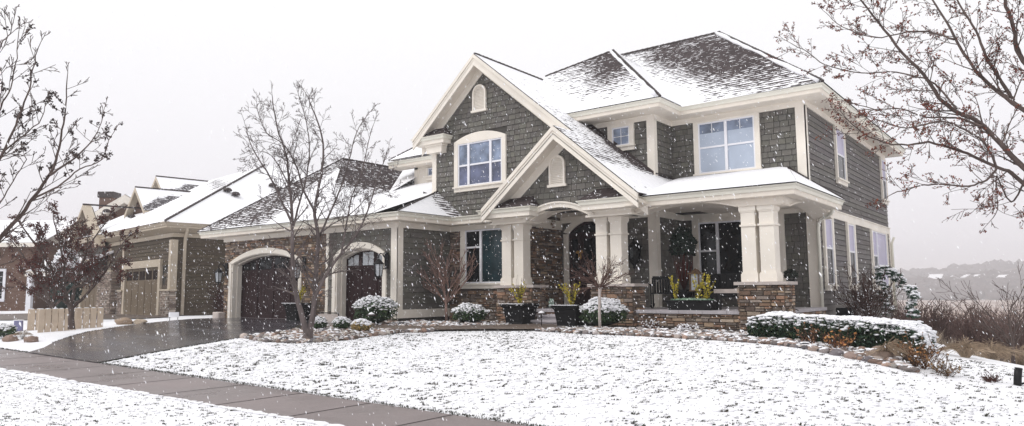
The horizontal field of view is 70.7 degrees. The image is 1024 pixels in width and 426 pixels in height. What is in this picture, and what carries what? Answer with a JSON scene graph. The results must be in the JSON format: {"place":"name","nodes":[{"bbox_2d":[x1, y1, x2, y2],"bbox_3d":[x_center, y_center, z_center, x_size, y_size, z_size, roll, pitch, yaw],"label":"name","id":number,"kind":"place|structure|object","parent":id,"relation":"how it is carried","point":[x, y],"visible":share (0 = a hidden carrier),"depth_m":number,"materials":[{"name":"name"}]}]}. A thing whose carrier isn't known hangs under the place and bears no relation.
{"place":"outdoors","nodes":[
{"label":"outdoors","id":0,"kind":"place"},
{"bbox_2d":[30,318,352,361],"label":"driveway","id":1,"kind":"structure","parent":0,"point":[147,337],"depth_m":19.49,"materials":[{"name":"concrete"}]},
{"bbox_2d":[283,278,310,320],"bbox_3d":[-7.175,2.922,24.314,0.834,1.470,0.813,-5,-8,37],"label":"planter urn","id":2,"kind":"object","parent":1,"relation":"on","point":[291,310],"visible":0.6,"depth_m":24.11,"materials":[{"name":"black ceramic"}]},
{"bbox_2d":[316,312,338,321],"bbox_3d":[-5.921,3.361,23.183,1.134,0.335,0.048,-5,-8,37],"label":"rail","id":3,"kind":"object","parent":1,"relation":"on","point":[329,318],"visible":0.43,"depth_m":23.13,"materials":[{"name":"stone"}]},
{"bbox_2d":[0,349,527,425],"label":"sidewalk","id":4,"kind":"structure","parent":0,"point":[287,404],"depth_m":10.87,"materials":[{"name":"concrete"}]},
{"bbox_2d":[331,324,561,329],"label":"garden path","id":5,"kind":"structure","parent":0,"point":[521,326],"depth_m":18.70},
{"bbox_2d":[0,299,1023,425],"bbox_3d":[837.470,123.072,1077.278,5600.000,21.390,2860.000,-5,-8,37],"label":"ground","id":6,"kind":"structure","parent":0,"point":[580,409],"depth_m":10.79,"materials":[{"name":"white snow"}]},
{"bbox_2d":[0,323,16,336],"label":"evergreen shrub","id":7,"kind":"object","parent":6,"relation":"on","point":[7,329],"visible":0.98,"depth_m":20.78,"materials":[{"name":"green plant"}]},
{"bbox_2d":[2,334,18,341],"bbox_3d":[-13.907,3.499,20.027,0.485,0.272,0.372,-5,-8,37],"label":"boulder","id":8,"kind":"object","parent":6,"relation":"on","point":[10,338],"visible":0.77,"depth_m":19.90,"materials":[{"name":"brown stone"}]},
{"bbox_2d":[13,320,22,330],"bbox_3d":[-15.729,3.589,23.009,0.260,0.360,0.190,2,-7,-22],"label":"sign","id":9,"kind":"object","parent":6,"relation":"on","point":[17,325],"visible":0.81,"depth_m":22.94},
{"bbox_2d":[14,329,32,338],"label":"ornamental grass","id":10,"kind":"object","parent":6,"relation":"on","point":[23,335],"depth_m":20.41,"materials":[{"name":"plant"}]},
{"bbox_2d":[24,336,38,342],"bbox_3d":[-13.075,3.450,19.624,0.518,0.237,0.329,-5,-8,37],"label":"boulder","id":11,"kind":"object","parent":6,"relation":"on","point":[30,339],"visible":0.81,"depth_m":19.48,"materials":[{"name":"stone"}]},
{"bbox_2d":[27,308,58,330],"bbox_3d":[-15.188,3.451,23.402,0.852,0.724,0.129,4,-8,-37],"label":"slatted panel","id":12,"kind":"object","parent":6,"relation":"on","point":[31,319],"visible":0.41,"depth_m":23.19,"materials":[{"name":"beige wood"}]},
{"bbox_2d":[0,221,105,318],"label":"crab apple","id":13,"kind":"object","parent":6,"relation":"on","point":[50,302],"visible":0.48,"depth_m":26.67,"materials":[{"name":"brown plant"}]},
{"bbox_2d":[37,308,76,332],"bbox_3d":[-14.202,3.354,22.565,1.022,0.764,0.129,5,-8,-40],"label":"slatted panel","id":14,"kind":"object","parent":6,"relation":"on","point":[62,322],"visible":0.75,"depth_m":22.46,"materials":[{"name":"beige wood"}]},
{"bbox_2d":[0,4,122,265],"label":"street tree","id":15,"kind":"object","parent":6,"relation":"on","point":[18,116],"visible":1,"depth_m":6.35,"materials":[{"name":"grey plant"}]},
{"bbox_2d":[48,247,83,312],"bbox_3d":[-18.852,2.820,30.467,1.613,2.845,1.402,-5,-8,37],"label":"blue spruce","id":16,"kind":"object","parent":6,"relation":"on","point":[61,304],"visible":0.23,"depth_m":30.16,"materials":[{"name":"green plant"}]},
{"bbox_2d":[6,199,141,329],"bbox_3d":[-12.797,1.496,21.369,2.118,3.850,3.431,-5,-8,37],"label":"crab apple","id":17,"kind":"object","parent":6,"relation":"on","point":[87,269],"visible":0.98,"depth_m":21.26,"materials":[{"name":"brown plant"}]},
{"bbox_2d":[0,313,168,319],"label":"neighbour drive","id":18,"kind":"structure","parent":6,"relation":"on","point":[23,316],"depth_m":31.46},
{"bbox_2d":[76,307,103,328],"bbox_3d":[-13.690,3.408,23.401,0.772,0.704,0.129,4,-8,-37],"label":"slatted panel","id":19,"kind":"object","parent":6,"relation":"on","point":[93,312],"visible":0.87,"depth_m":23.36,"materials":[{"name":"beige wood"}]},
{"bbox_2d":[0,191,207,310],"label":"brick house","id":20,"kind":"structure","parent":6,"relation":"on","point":[22,298],"depth_m":50.06,"materials":[{"name":"brown"}]},
{"bbox_2d":[0,269,6,301],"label":"window","id":21,"kind":"structure","parent":20,"relation":"in","point":[2,271],"depth_m":49.71,"materials":[{"name":"white plastic"}]},
{"bbox_2d":[114,317,132,324],"bbox_3d":[-13.251,3.732,24.630,0.864,0.335,0.481,-5,-8,37],"label":"boulder","id":22,"kind":"object","parent":6,"relation":"on","point":[124,321],"visible":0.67,"depth_m":24.40,"materials":[{"name":"beige stone"}]},
{"bbox_2d":[133,319,146,323],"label":"boulder","id":23,"kind":"object","parent":6,"relation":"on","point":[140,321],"visible":0.66,"depth_m":24.39,"materials":[{"name":"beige stone"}]},
{"bbox_2d":[169,312,178,320],"bbox_3d":[-12.207,3.741,26.061,0.380,0.320,0.024,-1,-6,3],"label":"yard sign","id":24,"kind":"object","parent":6,"relation":"on","point":[174,314],"visible":0.76,"depth_m":26.06,"materials":[{"name":"white plastic"}]},
{"bbox_2d":[61,164,314,315],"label":"tan house","id":25,"kind":"structure","parent":6,"relation":"on","point":[188,255],"depth_m":34.77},
{"bbox_2d":[81,280,96,308],"bbox_3d":[-23.060,4.407,39.681,0.050,2.340,3.800,6,-9,-45],"label":"garage door","id":26,"kind":"structure","parent":25,"relation":"in","point":[91,299],"depth_m":39.85,"materials":[{"name":"beige wood"}]},
{"bbox_2d":[125,267,157,314],"bbox_3d":[-17.508,3.762,34.133,0.050,2.340,4.550,6,-9,-45],"label":"garage door","id":27,"kind":"structure","parent":25,"relation":"in","point":[145,281],"depth_m":34.08,"materials":[{"name":"beige wood"}]},
{"bbox_2d":[205,275,223,311],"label":"barberry shrub","id":28,"kind":"object","parent":6,"relation":"on","point":[215,304],"visible":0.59,"depth_m":30.63,"materials":[{"name":"brown plant"}]},
{"bbox_2d":[212,312,225,317],"bbox_3d":[-11.278,3.949,27.783,0.450,0.280,0.300,-5,-8,37],"label":"corner stone","id":29,"kind":"object","parent":6,"relation":"on","point":[218,314],"visible":0.64,"depth_m":27.66,"materials":[{"name":"beige stone"}]},
{"bbox_2d":[214,288,223,309],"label":"barberry shrub","id":30,"kind":"object","parent":6,"relation":"on","point":[222,305],"visible":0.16,"depth_m":29.57,"materials":[{"name":"brown plant"}]},
{"bbox_2d":[366,312,376,326],"bbox_3d":[-3.825,2.924,19.625,0.294,0.462,0.294,-5,-8,37],"label":"path light","id":31,"kind":"object","parent":6,"relation":"on","point":[371,314],"visible":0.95,"depth_m":19.58,"materials":[{"name":"black metal"}]},
{"bbox_2d":[536,311,546,325],"bbox_3d":[0.761,2.751,18.623,0.294,0.462,0.294,-5,-8,37],"label":"path light","id":32,"kind":"object","parent":6,"relation":"on","point":[541,313],"visible":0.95,"depth_m":18.57,"materials":[{"name":"black metal"}]},
{"bbox_2d":[197,31,905,328],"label":"suburban house","id":33,"kind":"structure","parent":6,"relation":"on","point":[792,229],"depth_m":22.54,"materials":[{"name":"grey wood"}]},
{"bbox_2d":[214,263,227,284],"bbox_3d":[-11.171,2.335,27.661,0.303,0.854,0.504,-5,-8,37],"label":"wall lantern","id":34,"kind":"object","parent":33,"relation":"attached to","point":[218,279],"depth_m":27.55,"materials":[{"name":"white glass"}]},
{"bbox_2d":[240,255,297,318],"bbox_3d":[-8.812,2.679,26.676,4.100,2.390,0.095,-5,-8,37],"label":"garage door","id":35,"kind":"structure","parent":33,"relation":"in","point":[264,271],"depth_m":26.93,"materials":[{"name":"brown wood"}]},
{"bbox_2d":[295,256,305,279],"bbox_3d":[-7.318,1.905,24.713,0.303,0.854,0.504,-5,-8,37],"label":"wall lantern","id":36,"kind":"object","parent":33,"relation":"attached to","point":[304,261],"depth_m":24.67,"materials":[{"name":"black metal"}]},
{"bbox_2d":[346,251,381,319],"bbox_3d":[-4.665,2.317,23.494,2.180,2.360,0.095,-5,-8,37],"label":"garage door","id":37,"kind":"structure","parent":33,"relation":"in","point":[368,283],"depth_m":23.70,"materials":[{"name":"brown wood"}]},
{"bbox_2d":[373,252,388,279],"bbox_3d":[-4.039,1.625,22.184,0.303,0.854,0.504,-5,-8,37],"label":"wall lantern","id":38,"kind":"object","parent":33,"relation":"attached to","point":[379,264],"depth_m":22.08,"materials":[{"name":"black metal"}]},
{"bbox_2d":[424,167,431,180],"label":"window","id":39,"kind":"structure","parent":33,"relation":"in","point":[428,176],"depth_m":29.37,"materials":[{"name":"white plastic"}]},
{"bbox_2d":[452,131,506,192],"bbox_3d":[-1.072,-1.718,23.583,2.260,1.930,0.120,-5,-8,37],"label":"window","id":40,"kind":"structure","parent":33,"relation":"in","point":[467,169],"depth_m":23.58,"materials":[{"name":"glass"}]},
{"bbox_2d":[459,228,501,288],"bbox_3d":[-0.803,1.451,22.957,2.310,1.890,0.120,-5,-8,37],"label":"window","id":41,"kind":"structure","parent":33,"relation":"in","point":[491,264],"depth_m":23.09,"materials":[{"name":"grey glass"}]},
{"bbox_2d":[572,248,588,268],"bbox_3d":[2.177,1.444,23.104,0.717,0.718,0.134,-5,-8,37],"label":"door wreath","id":42,"kind":"object","parent":33,"relation":"attached to","point":[574,255],"depth_m":23.09,"materials":[{"name":"plant"}]},
{"bbox_2d":[569,221,596,304],"bbox_3d":[2.634,1.575,22.851,1.940,2.770,0.045,-5,-8,37],"label":"front door","id":43,"kind":"structure","parent":33,"relation":"in","point":[578,238],"depth_m":23.12,"materials":[{"name":"brown wood"}]},
{"bbox_2d":[607,122,635,150],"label":"window","id":44,"kind":"structure","parent":33,"relation":"in","point":[619,133],"depth_m":22.58,"materials":[{"name":"white plastic"}]},
{"bbox_2d":[628,238,641,269],"bbox_3d":[3.680,1.225,21.786,0.480,0.960,0.480,-5,-8,37],"label":"porch sconce","id":45,"kind":"object","parent":33,"relation":"attached to","point":[634,254],"visible":0.97,"depth_m":21.66,"materials":[{"name":"black metal"}]},
{"bbox_2d":[649,276,673,307],"bbox_3d":[4.192,2.209,20.142,0.640,0.900,0.952,-2,-7,18],"label":"rocking chair","id":46,"kind":"object","parent":33,"relation":"on","point":[657,280],"visible":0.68,"depth_m":20.35,"materials":[{"name":"black wood"}]},
{"bbox_2d":[668,226,697,298],"bbox_3d":[4.782,1.498,20.146,0.836,2.306,0.816,-5,-8,37],"label":"twig arrangement","id":47,"kind":"object","parent":33,"relation":"on","point":[686,242],"visible":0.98,"depth_m":20.02,"materials":[{"name":"brown plant"}]},
{"bbox_2d":[665,273,717,309],"bbox_3d":[4.517,1.982,18.257,1.281,0.937,0.369,-5,-8,37],"label":"flower trough","id":48,"kind":"object","parent":33,"relation":"on","point":[698,303],"visible":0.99,"depth_m":18.08,"materials":[{"name":"black plastic"}]},
{"bbox_2d":[687,268,702,290],"bbox_3d":[5.018,1.819,19.670,0.340,0.620,0.340,-5,-8,37],"label":"wooden lantern","id":49,"kind":"object","parent":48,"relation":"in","point":[698,274],"visible":0.77,"depth_m":19.61,"materials":[{"name":"brown wood"}]},
{"bbox_2d":[701,273,741,298],"bbox_3d":[5.940,2.095,19.439,1.600,0.950,0.730,-5,-8,37],"label":"porch settee","id":50,"kind":"object","parent":33,"relation":"on","point":[726,281],"visible":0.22,"depth_m":19.84,"materials":[{"name":"black metal"}]},
{"bbox_2d":[714,289,736,309],"bbox_3d":[5.509,2.162,18.046,0.840,0.520,0.280,-5,-8,37],"label":"porch bench shelf","id":51,"kind":"object","parent":33,"relation":"on","point":[717,292],"visible":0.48,"depth_m":18.16,"materials":[{"name":"wood"}]},
{"bbox_2d":[693,112,762,175],"bbox_3d":[6.453,-1.991,21.770,2.110,1.810,0.120,-5,-8,37],"label":"window","id":52,"kind":"structure","parent":33,"relation":"in","point":[728,157],"depth_m":21.75,"materials":[{"name":"glass"}]},
{"bbox_2d":[692,214,786,285],"bbox_3d":[6.834,1.200,21.906,2.910,2.170,0.120,-5,-8,37],"label":"window","id":53,"kind":"structure","parent":33,"relation":"in","point":[727,230],"depth_m":22.25,"materials":[{"name":"black glass"}]},
{"bbox_2d":[783,268,798,310],"bbox_3d":[6.734,1.835,17.382,0.376,1.030,0.319,-5,-8,37],"label":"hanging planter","id":54,"kind":"object","parent":33,"relation":"on","point":[790,273],"visible":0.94,"depth_m":17.34,"materials":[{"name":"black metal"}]},
{"bbox_2d":[822,218,838,290],"bbox_3d":[9.416,1.191,21.344,0.120,2.190,1.150,-5,-8,37],"label":"window","id":55,"kind":"structure","parent":33,"relation":"in","point":[828,234],"depth_m":21.38,"materials":[{"name":"white glass"}]},
{"bbox_2d":[833,125,849,186],"bbox_3d":[10.612,-1.818,23.260,0.120,1.850,1.320,-5,-8,37],"label":"window","id":56,"kind":"structure","parent":33,"relation":"in","point":[840,144],"depth_m":23.27,"materials":[{"name":"white glass"}]},
{"bbox_2d":[845,222,860,289],"bbox_3d":[11.124,1.419,23.544,0.120,2.190,1.160,-5,-8,37],"label":"window","id":57,"kind":"structure","parent":33,"relation":"in","point":[850,228],"depth_m":23.60,"materials":[{"name":"white glass"}]},
{"bbox_2d":[869,229,891,289],"bbox_3d":[13.814,1.778,27.008,0.120,2.190,2.860,-5,-8,37],"label":"window","id":58,"kind":"structure","parent":33,"relation":"in","point":[879,254],"depth_m":27.01,"materials":[{"name":"glass"}]},
{"bbox_2d":[879,157,889,204],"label":"window","id":59,"kind":"structure","parent":33,"relation":"in","point":[884,187],"depth_m":28.60,"materials":[{"name":"white plastic"}]},
{"bbox_2d":[552,325,916,366],"bbox_3d":[6.154,2.992,17.841,8.450,0.334,10.900,-5,-8,37],"label":"planting bed","id":60,"kind":"object","parent":6,"relation":"on","point":[905,358],"visible":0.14,"depth_m":16.98,"materials":[{"name":"brown soil"}]},
{"bbox_2d":[550,272,588,326],"bbox_3d":[1.557,2.239,18.811,0.873,1.448,0.851,-5,-8,37],"label":"planter urn","id":61,"kind":"object","parent":60,"relation":"on","point":[568,315],"visible":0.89,"depth_m":18.56,"materials":[{"name":"black plastic"}]},
{"bbox_2d":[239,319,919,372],"bbox_3d":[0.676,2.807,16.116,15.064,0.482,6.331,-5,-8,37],"label":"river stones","id":62,"kind":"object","parent":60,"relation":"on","point":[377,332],"visible":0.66,"depth_m":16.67,"materials":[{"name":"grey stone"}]},
{"bbox_2d":[314,316,327,328],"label":"boxwood shrub","id":63,"kind":"object","parent":62,"relation":"on","point":[322,324],"visible":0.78,"depth_m":19.27,"materials":[{"name":"green plant"}]},
{"bbox_2d":[331,316,351,328],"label":"boxwood shrub","id":64,"kind":"object","parent":62,"relation":"on","point":[343,322],"visible":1,"depth_m":18.94,"materials":[{"name":"green plant"}]},
{"bbox_2d":[247,320,919,368],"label":"snow patches","id":65,"kind":"object","parent":62,"relation":"on","point":[664,331],"visible":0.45,"depth_m":16.10,"materials":[{"name":"white snow"}]},
{"bbox_2d":[559,250,631,327],"bbox_3d":[2.115,1.829,17.069,1.805,2.000,1.723,0,-6,-4],"label":"weeping standard","id":66,"kind":"object","parent":60,"relation":"on","point":[601,285],"visible":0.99,"depth_m":17.19,"materials":[{"name":"plant"}]},
{"bbox_2d":[579,296,629,325],"bbox_3d":[2.270,2.456,17.989,1.290,0.752,1.184,-5,-8,37],"label":"boxwood shrub","id":67,"kind":"object","parent":60,"relation":"on","point":[609,309],"visible":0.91,"depth_m":17.65,"materials":[{"name":"green plant"}]},
{"bbox_2d":[638,314,665,328],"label":"dried perennial","id":68,"kind":"object","parent":60,"relation":"on","point":[650,326],"visible":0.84,"depth_m":16.98,"materials":[{"name":"grey plant"}]},
{"bbox_2d":[674,323,700,329],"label":"dried perennial","id":69,"kind":"object","parent":60,"relation":"on","point":[686,326],"visible":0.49,"depth_m":16.25,"materials":[{"name":"grey plant"}]},
{"bbox_2d":[794,322,820,342],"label":"orange leafed shrub","id":70,"kind":"object","parent":60,"relation":"on","point":[812,338],"visible":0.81,"depth_m":12.90,"materials":[{"name":"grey plant"}]},
{"bbox_2d":[808,346,819,350],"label":"boulder","id":71,"kind":"object","parent":60,"relation":"on","point":[814,348],"visible":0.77,"depth_m":12.42,"materials":[{"name":"beige stone"}]},
{"bbox_2d":[829,349,843,355],"bbox_3d":[5.455,2.349,12.107,0.264,0.150,0.181,-5,-8,37],"label":"boulder","id":72,"kind":"object","parent":60,"relation":"on","point":[835,352],"visible":0.78,"depth_m":12.06,"materials":[{"name":"grey stone"}]},
{"bbox_2d":[819,324,856,348],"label":"orange leafed shrub","id":73,"kind":"object","parent":60,"relation":"on","point":[841,342],"visible":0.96,"depth_m":12.39,"materials":[{"name":"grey plant"}]},
{"bbox_2d":[746,311,938,356],"bbox_3d":[6.088,2.268,13.480,3.180,0.834,1.374,-5,-8,34],"label":"yew hedge","id":74,"kind":"object","parent":60,"relation":"on","point":[870,330],"visible":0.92,"depth_m":13.03,"materials":[{"name":"green plant"}]},
{"bbox_2d":[836,307,854,315],"bbox_3d":[9.546,2.921,20.666,0.410,0.420,0.415,-5,-8,37],"label":"air conditioner","id":75,"kind":"object","parent":60,"relation":"on","point":[843,310],"visible":0.5,"depth_m":20.53,"materials":[{"name":"black metal"}]},
{"bbox_2d":[861,356,872,361],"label":"boulder","id":76,"kind":"object","parent":60,"relation":"on","point":[867,358],"visible":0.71,"depth_m":11.61,"materials":[{"name":"grey stone"}]},
{"bbox_2d":[864,346,894,358],"bbox_3d":[6.021,2.330,11.865,0.393,0.290,0.499,3,-7,-27],"label":"boulder","id":77,"kind":"object","parent":60,"relation":"on","point":[885,355],"visible":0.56,"depth_m":11.73,"materials":[{"name":"brown stone"}]},
{"bbox_2d":[868,336,919,356],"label":"ornamental grass","id":78,"kind":"object","parent":60,"relation":"on","point":[890,346],"depth_m":11.69,"materials":[{"name":"plant"}]},
{"bbox_2d":[843,351,859,358],"bbox_3d":[5.593,2.353,11.872,0.228,0.148,0.247,0,-6,-7],"label":"boulder","id":79,"kind":"object","parent":6,"relation":"on","point":[850,355],"visible":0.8,"depth_m":11.83,"materials":[{"name":"beige stone"}]},
{"bbox_2d":[829,262,906,317],"bbox_3d":[10.031,2.338,20.778,1.975,1.788,2.585,-1,-6,9],"label":"brown shrub","id":80,"kind":"object","parent":6,"relation":"on","point":[866,303],"visible":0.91,"depth_m":20.11,"materials":[{"name":"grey plant"}]},
{"bbox_2d":[873,265,906,317],"bbox_3d":[10.748,2.393,20.478,0.871,1.860,0.463,-5,-8,37],"label":"conifer","id":81,"kind":"object","parent":6,"relation":"on","point":[892,273],"visible":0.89,"depth_m":20.52,"materials":[{"name":"green plant"}]},
{"bbox_2d":[768,0,1023,233],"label":"budding maple","id":82,"kind":"object","parent":6,"relation":"on","point":[988,131],"visible":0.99,"depth_m":7.19,"materials":[{"name":"brown plant"}]},
{"bbox_2d":[903,366,919,372],"bbox_3d":[6.090,2.396,11.032,0.192,0.113,0.202,0,-6,-6],"label":"boulder","id":83,"kind":"object","parent":6,"relation":"on","point":[910,369],"visible":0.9,"depth_m":10.97,"materials":[{"name":"grey stone"}]},
{"bbox_2d":[903,285,923,323],"bbox_3d":[9.971,2.478,18.014,0.546,1.385,0.462,-5,-8,37],"label":"conifer","id":84,"kind":"object","parent":6,"relation":"on","point":[912,293],"visible":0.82,"depth_m":17.98,"materials":[{"name":"grey plant"}]},
{"bbox_2d":[891,332,945,368],"bbox_3d":[6.389,2.160,11.315,0.666,0.605,0.720,0,-6,0],"label":"rust perennial","id":85,"kind":"object","parent":6,"relation":"on","point":[917,361],"visible":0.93,"depth_m":11.26,"materials":[{"name":"brown plant"}]},
{"bbox_2d":[915,292,967,344],"bbox_3d":[14.097,3.795,23.523,1.786,2.421,1.789,1,-6,-11],"label":"bare bush","id":86,"kind":"object","parent":6,"relation":"on","point":[934,322],"visible":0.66,"depth_m":23.49,"materials":[{"name":"brown plant"}]},
{"bbox_2d":[926,350,962,376],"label":"rust perennial","id":87,"kind":"object","parent":6,"relation":"on","point":[950,371],"visible":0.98,"depth_m":10.83,"materials":[{"name":"brown plant"}]},
{"bbox_2d":[884,284,1023,362],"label":"brush thicket","id":88,"kind":"object","parent":6,"relation":"on","point":[904,317],"visible":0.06,"depth_m":31.03,"materials":[{"name":"brown plant"}]},
{"bbox_2d":[937,335,996,357],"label":"ornamental grass","id":89,"kind":"object","parent":6,"relation":"on","point":[965,348],"depth_m":12.83,"materials":[{"name":"plant"}]},
{"bbox_2d":[948,300,991,355],"bbox_3d":[13.373,3.555,21.006,1.176,2.173,1.711,-5,-8,37],"label":"bare bush","id":90,"kind":"object","parent":6,"relation":"on","point":[970,332],"visible":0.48,"depth_m":20.89,"materials":[{"name":"brown plant"}]},
{"bbox_2d":[952,310,1005,361],"bbox_3d":[16.259,4.846,24.961,1.530,3.062,2.146,2,-7,-18],"label":"bare bush","id":91,"kind":"object","parent":6,"relation":"on","point":[993,339],"visible":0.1,"depth_m":24.77,"materials":[{"name":"brown plant"}]},
{"bbox_2d":[936,264,1023,363],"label":"young tree","id":92,"kind":"object","parent":6,"relation":"on","point":[1012,340],"visible":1,"depth_m":13.99,"materials":[{"name":"brown plant"}]},
{"bbox_2d":[979,370,1002,382],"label":"dark perennial","id":93,"kind":"object","parent":6,"relation":"on","point":[990,379],"visible":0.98,"depth_m":10.63,"materials":[{"name":"brown plant"}]},
{"bbox_2d":[973,338,1023,365],"bbox_3d":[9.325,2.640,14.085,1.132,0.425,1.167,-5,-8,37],"label":"ornamental grass","id":94,"kind":"object","parent":6,"relation":"on","point":[998,347],"depth_m":13.95,"materials":[{"name":"plant"}]},
{"bbox_2d":[990,291,1023,359],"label":"bare bush","id":95,"kind":"object","parent":6,"relation":"on","point":[1021,342],"visible":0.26,"depth_m":22.71,"materials":[{"name":"brown plant"}]},
{"bbox_2d":[1013,367,1023,385],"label":"marker post","id":96,"kind":"object","parent":6,"relation":"on","point":[1017,378],"visible":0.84,"depth_m":10.48,"materials":[{"name":"black metal"}]},
{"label":"planting bed","id":97,"kind":"structure","parent":6,"relation":"on","visible":0},
{"bbox_2d":[352,295,398,322],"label":"boxwood shrub","id":98,"kind":"object","parent":97,"relation":"on","point":[383,309],"visible":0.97,"depth_m":20.34,"materials":[{"name":"green plant"}]},
{"bbox_2d":[413,236,478,320],"bbox_3d":[-2.337,2.064,22.757,3.010,2.880,1.413,-5,-8,37],"label":"bare shrub","id":99,"kind":"object","parent":97,"relation":"on","point":[447,299],"visible":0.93,"depth_m":22.54,"materials":[{"name":"brown plant"}]},
{"bbox_2d":[451,303,489,321],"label":"boxwood shrub","id":100,"kind":"object","parent":97,"relation":"on","point":[463,312],"visible":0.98,"depth_m":20.55,"materials":[{"name":"green plant"}]},
{"bbox_2d":[499,275,539,323],"bbox_3d":[0.217,2.415,20.207,0.873,1.382,0.839,-5,-8,37],"label":"planter urn","id":101,"kind":"object","parent":97,"relation":"on","point":[518,314],"visible":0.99,"depth_m":19.99,"materials":[{"name":"black plastic"}]},
{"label":"planting bed","id":102,"kind":"structure","parent":6,"relation":"on","visible":0},
{"bbox_2d":[233,79,401,338],"bbox_3d":[-4.667,-0.152,17.108,3.758,6.626,2.478,3,-7,-29],"label":"clump tree","id":103,"kind":"object","parent":102,"relation":"on","point":[306,329],"visible":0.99,"depth_m":17.17,"materials":[{"name":"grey plant"}]},
{"bbox_2d":[350,318,372,330],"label":"golden shrub","id":104,"kind":"object","parent":102,"relation":"on","point":[360,324],"visible":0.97,"depth_m":18.29,"materials":[{"name":"yellow plant"}]},
{"bbox_2d":[0,0,1023,425],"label":"falling snow","id":105,"kind":"structure","parent":0,"point":[454,188],"depth_m":10.74,"materials":[{"name":"white snow"}]},
{"bbox_2d":[0,0,1023,269],"label":"sky","id":106,"kind":"structure","parent":0,"point":[939,247],"materials":[{"name":"white"}]},
{"bbox_2d":[922,267,1016,298],"bbox_3d":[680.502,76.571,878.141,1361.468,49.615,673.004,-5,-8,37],"label":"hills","id":107,"kind":"structure","parent":0,"point":[1007,269],"depth_m":1104.11,"materials":[{"name":"white snow"}]},
{"bbox_2d":[928,274,944,278],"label":"distant house","id":108,"kind":"structure","parent":107,"relation":"on","point":[934,276],"depth_m":849.39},
{"bbox_2d":[896,259,1023,299],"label":"woods","id":109,"kind":"object","parent":107,"relation":"on","point":[987,287],"visible":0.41,"depth_m":794.86,"materials":[{"name":"grey plant"}]},
{"bbox_2d":[936,329,1007,361],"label":"dry grass","id":110,"kind":"structure","parent":0,"point":[938,340],"depth_m":18.46,"materials":[{"name":"plant"}]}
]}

